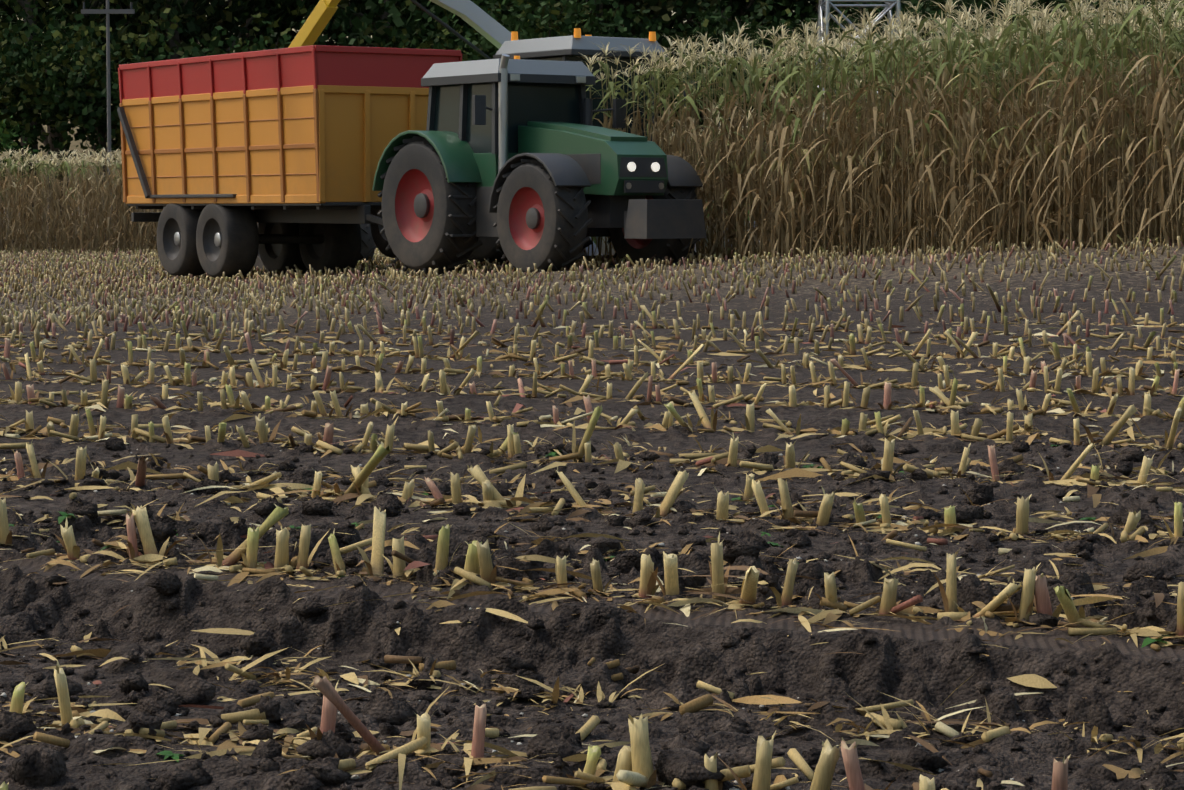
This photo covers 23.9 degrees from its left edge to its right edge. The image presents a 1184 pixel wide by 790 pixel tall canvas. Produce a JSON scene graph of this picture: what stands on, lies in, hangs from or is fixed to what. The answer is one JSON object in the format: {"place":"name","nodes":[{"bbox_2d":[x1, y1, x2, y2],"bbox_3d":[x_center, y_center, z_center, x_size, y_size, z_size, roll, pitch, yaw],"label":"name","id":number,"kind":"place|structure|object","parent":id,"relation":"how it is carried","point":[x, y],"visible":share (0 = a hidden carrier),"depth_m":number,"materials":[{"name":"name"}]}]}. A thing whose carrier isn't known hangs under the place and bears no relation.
{"place":"outdoors","nodes":[
{"label":"outdoors","id":0,"kind":"place"},
{"bbox_2d":[0,0,1013,206],"label":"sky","id":1,"kind":"structure","parent":0,"point":[73,143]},
{"bbox_2d":[0,207,1183,789],"bbox_3d":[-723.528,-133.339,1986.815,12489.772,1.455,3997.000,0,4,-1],"label":"field ground","id":2,"kind":"structure","parent":0,"point":[934,671],"depth_m":7.70,"materials":[{"name":"soil"}]},
{"bbox_2d":[0,2,64,151],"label":"tree","id":3,"kind":"object","parent":2,"relation":"on","point":[19,53],"visible":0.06,"depth_m":138.81,"materials":[{"name":"green plant"}]},
{"bbox_2d":[0,111,77,186],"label":"hedge bush","id":4,"kind":"object","parent":2,"relation":"on","point":[3,140],"visible":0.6,"depth_m":95.51,"materials":[{"name":"green plant"}]},
{"bbox_2d":[0,0,106,174],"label":"hedge bush","id":5,"kind":"object","parent":2,"relation":"on","point":[13,97],"visible":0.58,"depth_m":104.49,"materials":[{"name":"green plant"}]},
{"bbox_2d":[0,0,153,50],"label":"tree","id":6,"kind":"object","parent":2,"relation":"on","point":[40,11],"visible":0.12,"depth_m":117.27,"materials":[{"name":"green plant"}]},
{"bbox_2d":[1,0,203,234],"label":"tree","id":7,"kind":"object","parent":2,"relation":"on","point":[53,149],"depth_m":134.54,"materials":[{"name":"green plant"}]},
{"bbox_2d":[0,0,211,240],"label":"hedge bush","id":8,"kind":"object","parent":2,"relation":"on","point":[70,95],"visible":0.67,"depth_m":102.87,"materials":[{"name":"green plant"}]},
{"bbox_2d":[81,0,134,223],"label":"utility pole","id":9,"kind":"object","parent":2,"relation":"on","point":[107,11],"visible":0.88,"depth_m":95.03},
{"bbox_2d":[5,1,238,230],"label":"tree","id":10,"kind":"object","parent":2,"relation":"on","point":[45,143],"depth_m":152.84,"materials":[{"name":"green plant"}]},
{"bbox_2d":[0,0,256,240],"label":"tree","id":11,"kind":"object","parent":2,"relation":"on","point":[185,15],"visible":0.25,"depth_m":111.56,"materials":[{"name":"green plant"}]},
{"bbox_2d":[64,1,262,51],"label":"tree","id":12,"kind":"object","parent":2,"relation":"on","point":[221,23],"depth_m":151.06,"materials":[{"name":"green plant"}]},
{"bbox_2d":[37,0,291,235],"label":"tree","id":13,"kind":"object","parent":2,"relation":"on","point":[198,3],"visible":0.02,"depth_m":122.74,"materials":[{"name":"green plant"}]},
{"bbox_2d":[97,0,263,229],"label":"tree","id":14,"kind":"object","parent":2,"relation":"on","point":[116,159],"visible":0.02,"depth_m":141.35,"materials":[{"name":"green plant"}]},
{"bbox_2d":[0,0,371,173],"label":"tree","id":15,"kind":"object","parent":2,"relation":"on","point":[229,15],"visible":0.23,"depth_m":111.55,"materials":[{"name":"green plant"}]},
{"bbox_2d":[102,1,345,115],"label":"hedge bush","id":16,"kind":"object","parent":2,"relation":"on","point":[238,42],"visible":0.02,"depth_m":105.91,"materials":[{"name":"green plant"}]},
{"bbox_2d":[180,0,271,52],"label":"tree","id":17,"kind":"object","parent":2,"relation":"on","point":[269,13],"visible":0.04,"depth_m":133.69,"materials":[{"name":"green plant"}]},
{"bbox_2d":[196,1,329,54],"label":"tree","id":18,"kind":"object","parent":2,"relation":"on","point":[283,22],"visible":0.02,"depth_m":139.73,"materials":[{"name":"green plant"}]},
{"bbox_2d":[203,0,369,53],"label":"tree","id":19,"kind":"object","parent":2,"relation":"on","point":[251,9],"visible":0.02,"depth_m":118.34,"materials":[{"name":"green plant"}]},
{"bbox_2d":[117,45,461,277],"bbox_3d":[-5.078,-4.040,49.627,3.062,3.942,9.662,-3,5,-34],"label":"trailer","id":20,"kind":"object","parent":2,"relation":"on","point":[223,155],"visible":0.94,"depth_m":48.90,"materials":[{"name":"metal"}]},
{"bbox_2d":[254,0,375,270],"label":"telehandler","id":21,"kind":"object","parent":2,"relation":"on","point":[316,22],"visible":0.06,"depth_m":57.06,"materials":[{"name":"metal"}]},
{"bbox_2d":[204,0,433,48],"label":"tree","id":22,"kind":"object","parent":2,"relation":"on","point":[292,36],"visible":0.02,"depth_m":133.58,"materials":[{"name":"green plant"}]},
{"bbox_2d":[217,0,560,60],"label":"tree","id":23,"kind":"object","parent":2,"relation":"on","point":[385,20],"visible":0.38,"depth_m":110.85,"materials":[{"name":"green plant"}]},
{"bbox_2d":[316,0,486,60],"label":"hedge bush","id":24,"kind":"object","parent":2,"relation":"on","point":[448,43],"visible":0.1,"depth_m":106.46,"materials":[{"name":"green plant"}]},
{"bbox_2d":[305,0,577,46],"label":"tree","id":25,"kind":"object","parent":2,"relation":"on","point":[441,13],"depth_m":130.05,"materials":[{"name":"green plant"}]},
{"bbox_2d":[287,0,638,53],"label":"tree","id":26,"kind":"object","parent":2,"relation":"on","point":[336,44],"depth_m":121.63,"materials":[{"name":"green plant"}]},
{"bbox_2d":[0,115,1008,253],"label":"maize crop","id":27,"kind":"object","parent":2,"relation":"on","point":[22,230],"visible":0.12,"depth_m":83.02,"materials":[{"name":"plant"}]},
{"bbox_2d":[372,54,705,274],"bbox_3d":[-0.653,-3.591,43.228,2.920,3.497,6.457,-3,5,-36],"label":"tractor","id":28,"kind":"object","parent":2,"relation":"on","point":[526,163],"visible":0.92,"depth_m":42.87,"materials":[{"name":"metal"}]},
{"bbox_2d":[379,0,702,132],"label":"hedge bush","id":29,"kind":"object","parent":2,"relation":"on","point":[527,19],"visible":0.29,"depth_m":105.16,"materials":[{"name":"green plant"}]},
{"bbox_2d":[370,0,759,263],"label":"forage harvester","id":30,"kind":"object","parent":2,"relation":"on","point":[504,40],"visible":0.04,"depth_m":48.49,"materials":[{"name":"metal"}]},
{"bbox_2d":[373,0,792,134],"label":"tree","id":31,"kind":"object","parent":2,"relation":"on","point":[658,5],"visible":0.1,"depth_m":113.10,"materials":[{"name":"green plant"}]},
{"bbox_2d":[9,444,1169,761],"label":"weed seedlings","id":32,"kind":"object","parent":2,"relation":"on","point":[175,756],"visible":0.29,"depth_m":7.95,"materials":[{"name":"green plant"}]},
{"bbox_2d":[0,219,1183,789],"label":"maize stubble","id":33,"kind":"object","parent":2,"relation":"on","point":[636,757],"visible":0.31,"depth_m":15.40,"materials":[{"name":"beige plant"}]},
{"bbox_2d":[0,249,1183,789],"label":"maize residue","id":34,"kind":"object","parent":2,"relation":"on","point":[632,781],"visible":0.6,"depth_m":8.42},
{"bbox_2d":[0,437,1183,789],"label":"soil clods","id":35,"kind":"object","parent":2,"relation":"on","point":[682,753],"visible":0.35,"depth_m":6.40,"materials":[{"name":"brown soil"}]},
{"bbox_2d":[0,449,1183,789],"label":"field stones","id":36,"kind":"object","parent":2,"relation":"on","point":[584,713],"visible":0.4,"depth_m":6.08,"materials":[{"name":"grey stone"}]},
{"bbox_2d":[531,0,757,35],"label":"tree","id":37,"kind":"object","parent":2,"relation":"on","point":[633,3],"visible":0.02,"depth_m":121.95,"materials":[{"name":"green plant"}]},
{"bbox_2d":[563,1,799,149],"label":"tree","id":38,"kind":"object","parent":2,"relation":"on","point":[690,18],"visible":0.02,"depth_m":132.83,"materials":[{"name":"green plant"}]},
{"bbox_2d":[557,0,884,151],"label":"tree","id":39,"kind":"object","parent":2,"relation":"on","point":[799,4],"visible":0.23,"depth_m":114.92,"materials":[{"name":"green plant"}]},
{"bbox_2d":[612,0,832,155],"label":"hedge bush","id":40,"kind":"object","parent":2,"relation":"on","point":[730,27],"visible":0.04,"depth_m":105.66,"materials":[{"name":"green plant"}]},
{"bbox_2d":[635,0,860,181],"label":"tree","id":41,"kind":"object","parent":2,"relation":"on","point":[741,12],"visible":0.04,"depth_m":122.74,"materials":[{"name":"green plant"}]},
{"bbox_2d":[684,1,815,164],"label":"tree","id":42,"kind":"object","parent":2,"relation":"on","point":[784,16],"visible":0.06,"depth_m":141.66,"materials":[{"name":"green plant"}]},
{"bbox_2d":[692,2,814,207],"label":"tree","id":43,"kind":"object","parent":2,"relation":"on","point":[803,14],"depth_m":141.35,"materials":[{"name":"green plant"}]},
{"bbox_2d":[694,2,833,116],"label":"tree","id":44,"kind":"object","parent":2,"relation":"on","point":[816,8],"depth_m":135.83,"materials":[{"name":"green plant"}]},
{"bbox_2d":[756,0,948,118],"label":"hedge bush","id":45,"kind":"object","parent":2,"relation":"on","point":[843,21],"visible":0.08,"depth_m":105.67,"materials":[{"name":"green plant"}]},
{"bbox_2d":[814,0,900,126],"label":"power pylon","id":46,"kind":"object","parent":2,"relation":"on","point":[826,5],"visible":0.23,"depth_m":99.00,"materials":[{"name":"metal"}]},
{"bbox_2d":[695,0,1029,55],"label":"tree","id":47,"kind":"object","parent":2,"relation":"on","point":[751,8],"visible":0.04,"depth_m":113.74,"materials":[{"name":"green plant"}]},
{"bbox_2d":[574,0,1183,262],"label":"maize crop","id":48,"kind":"object","parent":2,"relation":"on","point":[1088,141],"visible":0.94,"depth_m":39.64,"materials":[{"name":"beige plant"}]},
{"bbox_2d":[794,0,1056,25],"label":"tree","id":49,"kind":"object","parent":2,"relation":"on","point":[806,3],"depth_m":119.94,"materials":[{"name":"green plant"}]},
{"bbox_2d":[802,5,1055,105],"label":"tree","id":50,"kind":"object","parent":2,"relation":"on","point":[992,13],"depth_m":129.58,"materials":[{"name":"green plant"}]},
{"bbox_2d":[781,0,1115,119],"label":"hedge bush","id":51,"kind":"object","parent":2,"relation":"on","point":[968,3],"visible":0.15,"depth_m":105.07,"materials":[{"name":"green plant"}]},
{"bbox_2d":[984,0,1164,34],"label":"tree","id":52,"kind":"object","parent":2,"relation":"on","point":[1058,2],"depth_m":113.76,"materials":[{"name":"green plant"}]},
{"bbox_2d":[990,0,1182,93],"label":"hedge bush","id":53,"kind":"object","parent":2,"relation":"on","point":[1114,1],"depth_m":107.15,"materials":[{"name":"green plant"}]}
]}

